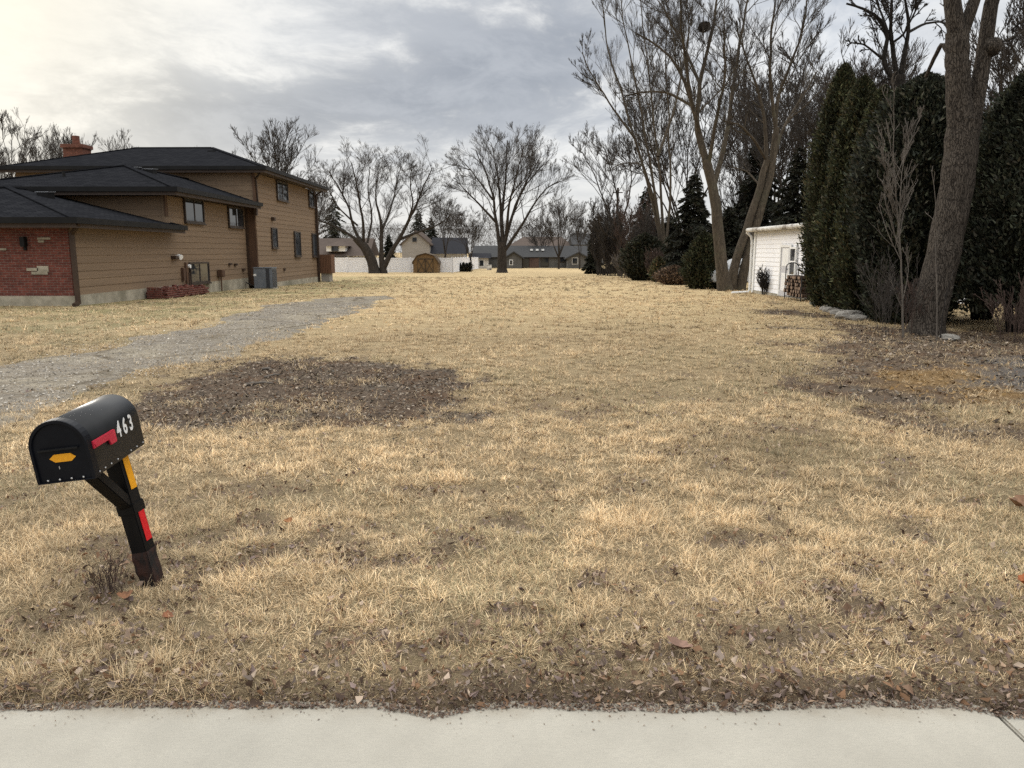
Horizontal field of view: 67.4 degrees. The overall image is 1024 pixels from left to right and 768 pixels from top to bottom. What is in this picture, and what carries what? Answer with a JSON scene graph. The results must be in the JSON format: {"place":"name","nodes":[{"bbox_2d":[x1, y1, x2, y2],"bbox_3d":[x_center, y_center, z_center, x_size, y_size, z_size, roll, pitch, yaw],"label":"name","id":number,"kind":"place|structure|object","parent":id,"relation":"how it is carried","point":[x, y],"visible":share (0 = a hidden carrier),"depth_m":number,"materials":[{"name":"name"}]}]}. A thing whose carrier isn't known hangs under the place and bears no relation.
{"place":"outdoors","nodes":[
{"label":"outdoors","id":0,"kind":"place"},
{"bbox_2d":[0,296,394,428],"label":"driveway","id":1,"kind":"structure","parent":0,"point":[171,348],"depth_m":12.06,"materials":[{"name":"gravel"}]},
{"bbox_2d":[0,253,1023,712],"bbox_3d":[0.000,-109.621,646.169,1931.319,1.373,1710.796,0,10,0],"label":"ground","id":2,"kind":"structure","parent":0,"point":[32,627],"depth_m":5.09,"materials":[{"name":"plant"}]},
{"bbox_2d":[0,107,67,177],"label":"bare tree","id":3,"kind":"object","parent":2,"relation":"on","point":[26,143],"visible":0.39,"depth_m":58.88,"materials":[{"name":"plant"}]},
{"bbox_2d":[7,134,81,174],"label":"bare tree","id":4,"kind":"object","parent":2,"relation":"on","point":[59,155],"visible":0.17,"depth_m":67.25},
{"bbox_2d":[27,123,96,159],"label":"bare tree","id":5,"kind":"object","parent":2,"relation":"on","point":[69,140],"visible":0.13,"depth_m":72.31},
{"bbox_2d":[28,394,164,586],"bbox_3d":[-1.847,0.624,3.513,0.350,1.088,0.515,0,10,0],"label":"mailbox","id":6,"kind":"object","parent":2,"relation":"on","point":[91,442],"visible":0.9,"depth_m":3.42,"materials":[{"name":"black paint"}]},
{"bbox_2d":[28,418,100,484],"bbox_3d":[-1.890,0.278,3.220,0.245,0.271,0.051,-7,13,0],"label":"door","id":7,"kind":"structure","parent":6,"relation":"in","point":[59,448],"depth_m":3.21,"materials":[{"name":"black paint"}]},
{"bbox_2d":[85,549,128,594],"bbox_3d":[-1.888,0.915,3.600,0.143,0.269,0.207,8,13,39],"label":"dead weed","id":8,"kind":"object","parent":2,"relation":"on","point":[109,584],"visible":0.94,"depth_m":3.60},
{"bbox_2d":[96,128,136,150],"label":"bare tree","id":9,"kind":"object","parent":2,"relation":"on","point":[116,146],"visible":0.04,"depth_m":76.65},
{"bbox_2d":[0,135,328,306],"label":"house","id":10,"kind":"structure","parent":2,"relation":"on","point":[81,224],"depth_m":29.54,"materials":[{"name":"brown"}]},
{"bbox_2d":[183,198,206,224],"bbox_3d":[-12.925,-7.039,31.293,0.130,1.042,1.966,0,10,0],"label":"window","id":11,"kind":"structure","parent":10,"relation":"in","point":[194,213],"depth_m":31.20,"materials":[{"name":"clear glass"}]},
{"bbox_2d":[188,262,211,284],"bbox_3d":[-12.925,-4.593,31.849,0.130,0.913,2.006,0,10,0],"label":"window","id":12,"kind":"structure","parent":10,"relation":"in","point":[199,272],"depth_m":31.80,"materials":[{"name":"clear glass"}]},
{"bbox_2d":[227,206,245,228],"bbox_3d":[-12.925,-7.789,36.023,0.130,0.985,1.976,0,10,0],"label":"window","id":13,"kind":"structure","parent":10,"relation":"in","point":[235,214],"depth_m":35.95,"materials":[{"name":"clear glass"}]},
{"bbox_2d":[271,228,279,248],"bbox_3d":[-12.425,-7.630,40.273,0.130,1.097,0.976,0,10,0],"label":"window","id":14,"kind":"structure","parent":10,"relation":"in","point":[274,231],"depth_m":40.23,"materials":[{"name":"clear glass"}]},
{"bbox_2d":[276,180,289,202],"bbox_3d":[-12.425,-10.426,41.636,0.130,1.070,2.030,0,10,0],"label":"window","id":15,"kind":"structure","parent":10,"relation":"in","point":[282,194],"depth_m":41.56,"materials":[{"name":"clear glass"}]},
{"bbox_2d":[293,231,302,256],"bbox_3d":[-12.425,-8.104,44.606,0.130,1.474,1.305,0,10,0],"label":"window","id":16,"kind":"structure","parent":10,"relation":"in","point":[297,235],"depth_m":44.54,"materials":[{"name":"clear glass"}]},
{"bbox_2d":[308,189,315,208],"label":"window","id":17,"kind":"structure","parent":10,"relation":"in","point":[311,201],"depth_m":47.65,"materials":[{"name":"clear glass"}]},
{"bbox_2d":[311,233,317,257],"bbox_3d":[-12.425,-8.740,48.450,0.130,1.501,1.153,0,10,0],"label":"window","id":18,"kind":"structure","parent":10,"relation":"in","point":[314,235],"depth_m":48.37,"materials":[{"name":"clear glass"}]},
{"bbox_2d":[146,284,208,298],"bbox_3d":[-12.578,-3.524,29.002,0.756,0.448,3.920,0,10,0],"label":"brick planter","id":19,"kind":"object","parent":2,"relation":"on","point":[173,291],"visible":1,"depth_m":28.00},
{"bbox_2d":[246,267,278,288],"bbox_3d":[-12.209,-5.108,37.224,1.519,1.090,0.900,0,10,0],"label":"air conditioner","id":20,"kind":"object","parent":2,"relation":"on","point":[265,277],"visible":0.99,"depth_m":36.84,"materials":[{"name":"metal"}]},
{"bbox_2d":[230,117,324,181],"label":"bare tree","id":21,"kind":"object","parent":2,"relation":"on","point":[277,156],"visible":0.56,"depth_m":62.93,"materials":[{"name":"plant"}]},
{"bbox_2d":[306,174,337,234],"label":"bare tree","id":22,"kind":"object","parent":2,"relation":"on","point":[321,198],"visible":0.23,"depth_m":102.18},
{"bbox_2d":[320,254,334,281],"bbox_3d":[-12.055,-7.508,50.093,0.780,1.850,1.078,0,10,0],"label":"wooden screen","id":23,"kind":"object","parent":2,"relation":"on","point":[327,266],"visible":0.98,"depth_m":49.60,"materials":[{"name":"brown"}]},
{"bbox_2d":[319,197,348,237],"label":"spruce tree","id":24,"kind":"object","parent":2,"relation":"on","point":[334,233],"visible":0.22,"depth_m":138.61,"materials":[{"name":"green plant"}]},
{"bbox_2d":[319,238,378,257],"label":"house","id":25,"kind":"structure","parent":2,"relation":"on","point":[343,247],"depth_m":124.46,"materials":[{"name":"brown"}]},
{"bbox_2d":[303,134,467,272],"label":"multi stem tree","id":26,"kind":"object","parent":2,"relation":"on","point":[367,252],"visible":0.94,"depth_m":84.14,"materials":[{"name":"plant"}]},
{"bbox_2d":[384,234,394,257],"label":"spruce tree","id":27,"kind":"object","parent":2,"relation":"on","point":[388,244],"visible":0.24,"depth_m":125.68,"materials":[{"name":"green plant"}]},
{"bbox_2d":[335,257,452,272],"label":"white fence","id":28,"kind":"object","parent":2,"relation":"on","point":[347,264],"visible":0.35,"depth_m":90.91,"materials":[{"name":"plastic"}]},
{"bbox_2d":[409,210,427,233],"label":"spruce tree","id":29,"kind":"object","parent":2,"relation":"on","point":[417,223],"visible":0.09,"depth_m":127.06,"materials":[{"name":"green plant"}]},
{"bbox_2d":[412,253,440,272],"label":"garden shed","id":30,"kind":"structure","parent":2,"relation":"on","point":[426,263],"depth_m":87.92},
{"bbox_2d":[417,258,425,272],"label":"door","id":31,"kind":"structure","parent":30,"relation":"in","point":[420,261],"depth_m":87.91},
{"bbox_2d":[425,258,433,272],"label":"door","id":32,"kind":"structure","parent":30,"relation":"in","point":[429,261],"depth_m":87.91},
{"bbox_2d":[426,219,437,239],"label":"spruce tree","id":33,"kind":"object","parent":2,"relation":"on","point":[431,233],"visible":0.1,"depth_m":132.17,"materials":[{"name":"green plant"}]},
{"bbox_2d":[399,231,468,257],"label":"house","id":34,"kind":"structure","parent":2,"relation":"on","point":[413,246],"depth_m":117.25,"materials":[{"name":"beige"}]},
{"bbox_2d":[422,192,464,257],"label":"bare tree","id":35,"kind":"object","parent":2,"relation":"on","point":[436,216],"visible":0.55,"depth_m":109.52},
{"bbox_2d":[440,205,489,269],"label":"bare tree","id":36,"kind":"object","parent":2,"relation":"on","point":[459,232],"visible":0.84,"depth_m":105.70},
{"bbox_2d":[452,257,477,272],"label":"white fence","id":37,"kind":"object","parent":2,"relation":"on","point":[456,263],"visible":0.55,"depth_m":97.89,"materials":[{"name":"plastic"}]},
{"bbox_2d":[469,253,491,268],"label":"house","id":38,"kind":"structure","parent":2,"relation":"on","point":[483,260],"depth_m":120.65,"materials":[{"name":"stone"}]},
{"bbox_2d":[319,214,665,257],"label":"distant woods","id":39,"kind":"object","parent":2,"relation":"on","point":[399,229],"visible":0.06,"depth_m":212.20,"materials":[{"name":"plant"}]},
{"bbox_2d":[433,122,579,272],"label":"elm tree","id":40,"kind":"object","parent":2,"relation":"on","point":[502,238],"visible":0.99,"depth_m":86.86,"materials":[{"name":"plant"}]},
{"bbox_2d":[0,385,1023,731],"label":"dead leaves","id":41,"kind":"object","parent":2,"relation":"on","point":[540,703],"visible":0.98,"depth_m":2.98,"materials":[{"name":"brown plant"}]},
{"bbox_2d":[117,590,132,598],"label":"fallen leaf","id":42,"kind":"object","parent":41,"relation":"on","point":[124,594],"visible":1,"depth_m":3.47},
{"bbox_2d":[162,610,173,618],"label":"fallen leaf","id":43,"kind":"object","parent":41,"relation":"on","point":[167,614],"visible":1,"depth_m":3.26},
{"bbox_2d":[667,635,692,648],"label":"fallen leaf","id":44,"kind":"object","parent":41,"relation":"on","point":[678,643],"visible":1,"depth_m":3.02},
{"bbox_2d":[26,307,1023,442],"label":"mulch","id":45,"kind":"object","parent":2,"relation":"on","point":[398,375],"visible":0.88,"depth_m":9.18,"materials":[{"name":"brown wood"}]},
{"bbox_2d":[246,381,274,385],"bbox_3d":[-3.052,-0.008,9.314,0.337,0.052,0.058,-2,10,-10],"label":"stick","id":46,"kind":"object","parent":45,"relation":"on","point":[259,382],"visible":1,"depth_m":9.31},
{"bbox_2d":[473,246,588,267],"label":"house","id":47,"kind":"structure","parent":2,"relation":"on","point":[531,257],"depth_m":126.44,"materials":[{"name":"grey"}]},
{"bbox_2d":[522,258,528,267],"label":"window","id":48,"kind":"structure","parent":47,"relation":"in","point":[525,262],"depth_m":126.38,"materials":[{"name":"glass"}]},
{"bbox_2d":[541,258,548,266],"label":"window","id":49,"kind":"structure","parent":47,"relation":"in","point":[544,261],"depth_m":126.35,"materials":[{"name":"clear glass"}]},
{"bbox_2d":[519,213,563,246],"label":"bare tree","id":50,"kind":"object","parent":2,"relation":"on","point":[533,239],"visible":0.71,"depth_m":129.51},
{"bbox_2d":[510,237,572,245],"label":"house","id":51,"kind":"structure","parent":2,"relation":"on","point":[522,241],"depth_m":163.82,"materials":[{"name":"brown brick"}]},
{"bbox_2d":[531,193,589,268],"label":"bare tree","id":52,"kind":"object","parent":2,"relation":"on","point":[558,212],"visible":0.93,"depth_m":114.14,"materials":[{"name":"plant"}]},
{"bbox_2d":[565,212,588,268],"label":"bare tree","id":53,"kind":"object","parent":2,"relation":"on","point":[581,226],"visible":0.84,"depth_m":112.76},
{"bbox_2d":[569,234,603,263],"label":"house","id":54,"kind":"structure","parent":2,"relation":"on","point":[573,242],"depth_m":158.40,"materials":[{"name":"grey"}]},
{"bbox_2d":[581,235,602,273],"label":"spruce tree","id":55,"kind":"object","parent":2,"relation":"on","point":[589,267],"visible":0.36,"depth_m":80.59,"materials":[{"name":"green plant"}]},
{"bbox_2d":[580,193,626,274],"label":"bare shrub","id":56,"kind":"object","parent":2,"relation":"on","point":[595,251],"visible":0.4,"depth_m":72.39,"materials":[{"name":"plant"}]},
{"bbox_2d":[560,121,653,275],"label":"bare tree","id":57,"kind":"object","parent":2,"relation":"on","point":[613,155],"visible":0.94,"depth_m":67.85,"materials":[{"name":"plant"}]},
{"bbox_2d":[594,205,631,275],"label":"bare shrub","id":58,"kind":"object","parent":2,"relation":"on","point":[610,246],"visible":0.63,"depth_m":69.52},
{"bbox_2d":[610,252,626,277],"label":"bare shrub","id":59,"kind":"object","parent":2,"relation":"on","point":[616,260],"visible":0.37,"depth_m":61.36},
{"bbox_2d":[613,187,659,275],"bbox_3d":[10.387,-12.754,64.764,4.096,7.501,4.970,0,10,0],"label":"bare shrub","id":60,"kind":"object","parent":2,"relation":"on","point":[631,218],"visible":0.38,"depth_m":64.14,"materials":[{"name":"plant"}]},
{"bbox_2d":[622,186,654,272],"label":"spruce tree","id":61,"kind":"object","parent":2,"relation":"on","point":[644,193],"visible":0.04,"depth_m":69.97,"materials":[{"name":"green plant"}]},
{"bbox_2d":[569,0,713,246],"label":"leaning tree","id":62,"kind":"object","parent":2,"relation":"on","point":[654,204],"visible":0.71,"depth_m":52.49,"materials":[{"name":"brown plant"}]},
{"bbox_2d":[617,232,667,280],"bbox_3d":[9.291,-8.613,53.234,3.704,3.822,3.869,7,12,36],"label":"round shrub","id":63,"kind":"object","parent":2,"relation":"on","point":[633,258],"visible":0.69,"depth_m":52.57,"materials":[{"name":"green plant"}]},
{"bbox_2d":[622,205,673,241],"bbox_3d":[10.582,-10.938,59.093,3.822,5.696,3.624,9,13,41],"label":"bare shrub","id":64,"kind":"object","parent":2,"relation":"on","point":[648,226],"visible":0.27,"depth_m":58.43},
{"bbox_2d":[644,246,664,280],"bbox_3d":[9.418,-7.849,50.368,1.564,2.350,1.668,0,10,0],"label":"bare shrub","id":65,"kind":"object","parent":2,"relation":"on","point":[651,256],"visible":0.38,"depth_m":50.12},
{"bbox_2d":[647,256,665,281],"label":"round shrub","id":66,"kind":"object","parent":2,"relation":"on","point":[658,262],"visible":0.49,"depth_m":49.20,"materials":[{"name":"green plant"}]},
{"bbox_2d":[653,264,686,284],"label":"round shrub","id":67,"kind":"object","parent":2,"relation":"on","point":[667,275],"visible":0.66,"depth_m":43.04,"materials":[{"name":"brown plant"}]},
{"bbox_2d":[658,214,681,245],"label":"spruce tree","id":68,"kind":"object","parent":2,"relation":"on","point":[671,230],"visible":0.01,"depth_m":54.51,"materials":[{"name":"green plant"}]},
{"bbox_2d":[651,172,712,284],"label":"spruce tree","id":69,"kind":"object","parent":2,"relation":"on","point":[692,224],"visible":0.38,"depth_m":44.60,"materials":[{"name":"green plant"}]},
{"bbox_2d":[595,56,783,230],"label":"bare tree","id":70,"kind":"object","parent":2,"relation":"on","point":[664,163],"visible":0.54,"depth_m":73.89,"materials":[{"name":"plant"}]},
{"bbox_2d":[611,0,788,290],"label":"maple tree","id":71,"kind":"object","parent":2,"relation":"on","point":[723,281],"visible":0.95,"depth_m":33.24,"materials":[{"name":"brown plant"}]},
{"bbox_2d":[698,21,710,32],"bbox_3d":[8.178,-15.196,32.700,0.574,0.511,0.554,0,10,0],"label":"squirrel nest","id":72,"kind":"object","parent":71,"relation":"on","point":[705,26],"visible":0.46,"depth_m":32.53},
{"bbox_2d":[676,230,727,288],"bbox_3d":[9.252,-5.791,37.057,2.536,3.200,2.348,-5,11,-28],"label":"conical shrub","id":73,"kind":"object","parent":2,"relation":"on","point":[697,268],"visible":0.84,"depth_m":36.54,"materials":[{"name":"green plant"}]},
{"bbox_2d":[709,258,752,281],"bbox_3d":[11.370,-5.360,37.227,4.340,1.445,1.864,-1,10,-8],"label":"parked car","id":74,"kind":"object","parent":2,"relation":"on","point":[713,278],"visible":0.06,"depth_m":36.27,"materials":[{"name":"silver metal"}]},
{"bbox_2d":[722,206,751,282],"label":"spruce tree","id":75,"kind":"object","parent":2,"relation":"on","point":[732,231],"visible":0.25,"depth_m":48.63,"materials":[{"name":"green plant"}]},
{"bbox_2d":[712,151,787,226],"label":"bare tree","id":76,"kind":"object","parent":2,"relation":"on","point":[737,187],"visible":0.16,"depth_m":57.72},
{"bbox_2d":[722,135,783,249],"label":"spruce tree","id":77,"kind":"object","parent":2,"relation":"on","point":[748,185],"visible":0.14,"depth_m":55.77,"materials":[{"name":"green plant"}]},
{"bbox_2d":[701,83,806,198],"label":"bare tree","id":78,"kind":"object","parent":2,"relation":"on","point":[730,148],"visible":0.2,"depth_m":68.35,"materials":[{"name":"plant"}]},
{"bbox_2d":[756,264,769,294],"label":"bare shrub","id":79,"kind":"object","parent":2,"relation":"on","point":[763,280],"visible":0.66,"depth_m":30.28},
{"bbox_2d":[690,0,840,289],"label":"maple tree","id":80,"kind":"object","parent":2,"relation":"on","point":[757,207],"visible":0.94,"depth_m":34.12,"materials":[{"name":"brown plant"}]},
{"bbox_2d":[708,57,855,202],"bbox_3d":[20.862,-16.478,59.646,10.177,17.004,10.467,-2,10,-12],"label":"bare tree","id":81,"kind":"object","parent":2,"relation":"on","point":[781,151],"visible":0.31,"depth_m":58.90,"materials":[{"name":"plant"}]},
{"bbox_2d":[764,146,808,226],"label":"spruce tree","id":82,"kind":"object","parent":2,"relation":"on","point":[788,205],"visible":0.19,"depth_m":48.20,"materials":[{"name":"green plant"}]},
{"bbox_2d":[784,262,804,301],"bbox_3d":[9.700,-3.452,25.891,0.476,1.273,1.535,0,10,0],"label":"log rack","id":83,"kind":"object","parent":2,"relation":"on","point":[800,298],"visible":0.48,"depth_m":26.44,"materials":[{"name":"black metal"}]},
{"bbox_2d":[705,13,929,210],"bbox_3d":[20.074,-14.949,50.103,16.234,16.951,14.227,4,11,21],"label":"bare tree","id":84,"kind":"object","parent":2,"relation":"on","point":[808,131],"visible":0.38,"depth_m":48.67,"materials":[{"name":"plant"}]},
{"bbox_2d":[795,62,857,306],"bbox_3d":[9.284,-5.347,21.929,2.073,7.284,2.065,0,10,0],"label":"arborvitae","id":85,"kind":"object","parent":2,"relation":"on","point":[845,78],"visible":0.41,"depth_m":21.61,"materials":[{"name":"green plant"}]},
{"bbox_2d":[823,306,839,312],"bbox_3d":[8.546,-1.930,20.406,0.564,0.252,0.473,12,15,36],"label":"edging stone","id":86,"kind":"object","parent":2,"relation":"on","point":[826,309],"visible":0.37,"depth_m":20.29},
{"bbox_2d":[803,74,878,308],"bbox_3d":[8.839,-4.671,19.974,2.306,6.438,2.380,0,10,0],"label":"arborvitae","id":87,"kind":"object","parent":2,"relation":"on","point":[863,90],"visible":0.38,"depth_m":19.73,"materials":[{"name":"green plant"}]},
{"bbox_2d":[732,223,964,303],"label":"garage","id":88,"kind":"structure","parent":2,"relation":"on","point":[774,250],"depth_m":29.45,"materials":[{"name":"white plastic"}]},
{"bbox_2d":[777,245,791,296],"bbox_3d":[10.040,-4.185,28.333,0.100,1.880,1.120,0,10,0],"label":"door","id":89,"kind":"structure","parent":88,"relation":"in","point":[784,249],"depth_m":28.51,"materials":[{"name":"white paint"}]},
{"bbox_2d":[786,247,797,277],"bbox_3d":[10.035,-4.351,27.485,0.130,1.094,0.671,0,10,0],"label":"window","id":90,"kind":"structure","parent":88,"relation":"in","point":[793,251],"depth_m":27.42,"materials":[{"name":"white paint"}]},
{"bbox_2d":[835,310,863,319],"bbox_3d":[8.100,-1.609,18.462,0.643,0.341,0.783,3,5,25],"label":"edging stone","id":91,"kind":"object","parent":2,"relation":"on","point":[844,314],"visible":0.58,"depth_m":18.19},
{"bbox_2d":[782,46,928,162],"bbox_3d":[20.524,-12.779,46.706,9.094,13.637,8.842,8,13,40],"label":"bare tree","id":92,"kind":"object","parent":2,"relation":"on","point":[863,66],"visible":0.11,"depth_m":44.81,"materials":[{"name":"plant"}]},
{"bbox_2d":[825,84,892,316],"bbox_3d":[8.723,-4.124,18.456,2.102,5.873,2.033,-9,14,-43],"label":"arborvitae","id":93,"kind":"object","parent":2,"relation":"on","point":[842,271],"visible":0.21,"depth_m":18.44,"materials":[{"name":"green plant"}]},
{"bbox_2d":[849,314,869,320],"bbox_3d":[8.168,-1.542,18.071,0.457,0.200,0.386,14,14,38],"label":"edging stone","id":94,"kind":"object","parent":2,"relation":"on","point":[855,317],"visible":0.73,"depth_m":17.95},
{"bbox_2d":[867,72,923,337],"bbox_3d":[6.914,-3.174,14.013,0.799,4.702,0.911,5,11,27],"label":"sapling","id":95,"kind":"object","parent":2,"relation":"on","point":[893,162],"visible":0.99,"depth_m":13.91,"materials":[{"name":"plant"}]},
{"bbox_2d":[845,0,946,89],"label":"gnarled tree","id":96,"kind":"object","parent":2,"relation":"on","point":[889,37],"visible":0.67,"depth_m":24.45,"materials":[{"name":"brown plant"}]},
{"bbox_2d":[849,238,949,336],"bbox_3d":[7.090,-1.818,14.655,1.519,1.884,1.536,0,10,0],"label":"bare shrub","id":97,"kind":"object","parent":2,"relation":"on","point":[881,297],"visible":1,"depth_m":14.41,"materials":[{"name":"plant"}]},
{"bbox_2d":[835,71,983,324],"bbox_3d":[9.059,-3.897,17.254,3.688,5.940,3.539,0,10,0],"label":"juniper tree","id":98,"kind":"object","parent":2,"relation":"on","point":[925,154],"visible":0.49,"depth_m":16.51,"materials":[{"name":"green plant"}]},
{"bbox_2d":[896,276,932,331],"bbox_3d":[7.786,-1.498,14.897,0.681,1.170,0.740,0,10,0],"label":"bare shrub","id":99,"kind":"object","parent":2,"relation":"on","point":[908,306],"visible":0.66,"depth_m":14.78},
{"bbox_2d":[925,167,941,339],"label":"sapling","id":100,"kind":"object","parent":2,"relation":"on","point":[935,261],"visible":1,"depth_m":13.72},
{"bbox_2d":[939,270,953,338],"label":"sapling","id":101,"kind":"object","parent":2,"relation":"on","point":[946,288],"visible":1,"depth_m":14.04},
{"bbox_2d":[939,334,960,340],"bbox_3d":[8.066,-0.839,14.147,0.315,0.168,0.376,-2,11,-24],"label":"edging stone","id":102,"kind":"object","parent":2,"relation":"on","point":[947,336],"visible":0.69,"depth_m":14.03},
{"bbox_2d":[906,34,1020,106],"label":"bare tree","id":103,"kind":"object","parent":2,"relation":"on","point":[971,74],"visible":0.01,"depth_m":42.71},
{"bbox_2d":[904,0,1023,335],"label":"tree","id":104,"kind":"object","parent":2,"relation":"on","point":[965,95],"visible":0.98,"depth_m":14.20,"materials":[{"name":"grey plant"}]},
{"bbox_2d":[958,109,1002,319],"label":"juniper tree","id":105,"kind":"object","parent":2,"relation":"on","point":[978,316],"visible":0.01,"depth_m":18.10,"materials":[{"name":"green plant"}]},
{"bbox_2d":[940,0,1023,112],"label":"bare tree","id":106,"kind":"object","parent":2,"relation":"on","point":[1005,65],"visible":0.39,"depth_m":32.06,"materials":[{"name":"plant"}]},
{"bbox_2d":[951,70,1023,333],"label":"juniper tree","id":107,"kind":"object","parent":2,"relation":"on","point":[993,246],"visible":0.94,"depth_m":14.44,"materials":[{"name":"green plant"}]},
{"bbox_2d":[974,273,1023,342],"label":"bare shrub","id":108,"kind":"object","parent":2,"relation":"on","point":[1020,315],"visible":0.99,"depth_m":13.59,"materials":[{"name":"plant"}]},
{"bbox_2d":[1008,495,1023,505],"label":"fallen leaf","id":109,"kind":"object","parent":2,"relation":"on","point":[1017,500],"visible":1,"depth_m":4.76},
{"bbox_2d":[0,698,1023,767],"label":"sidewalk","id":110,"kind":"structure","parent":0,"point":[872,736],"depth_m":2.56,"materials":[{"name":"concrete"}]},
{"bbox_2d":[0,0,1023,252],"label":"sky","id":111,"kind":"structure","parent":0,"point":[388,74],"materials":[{"name":"grey"}]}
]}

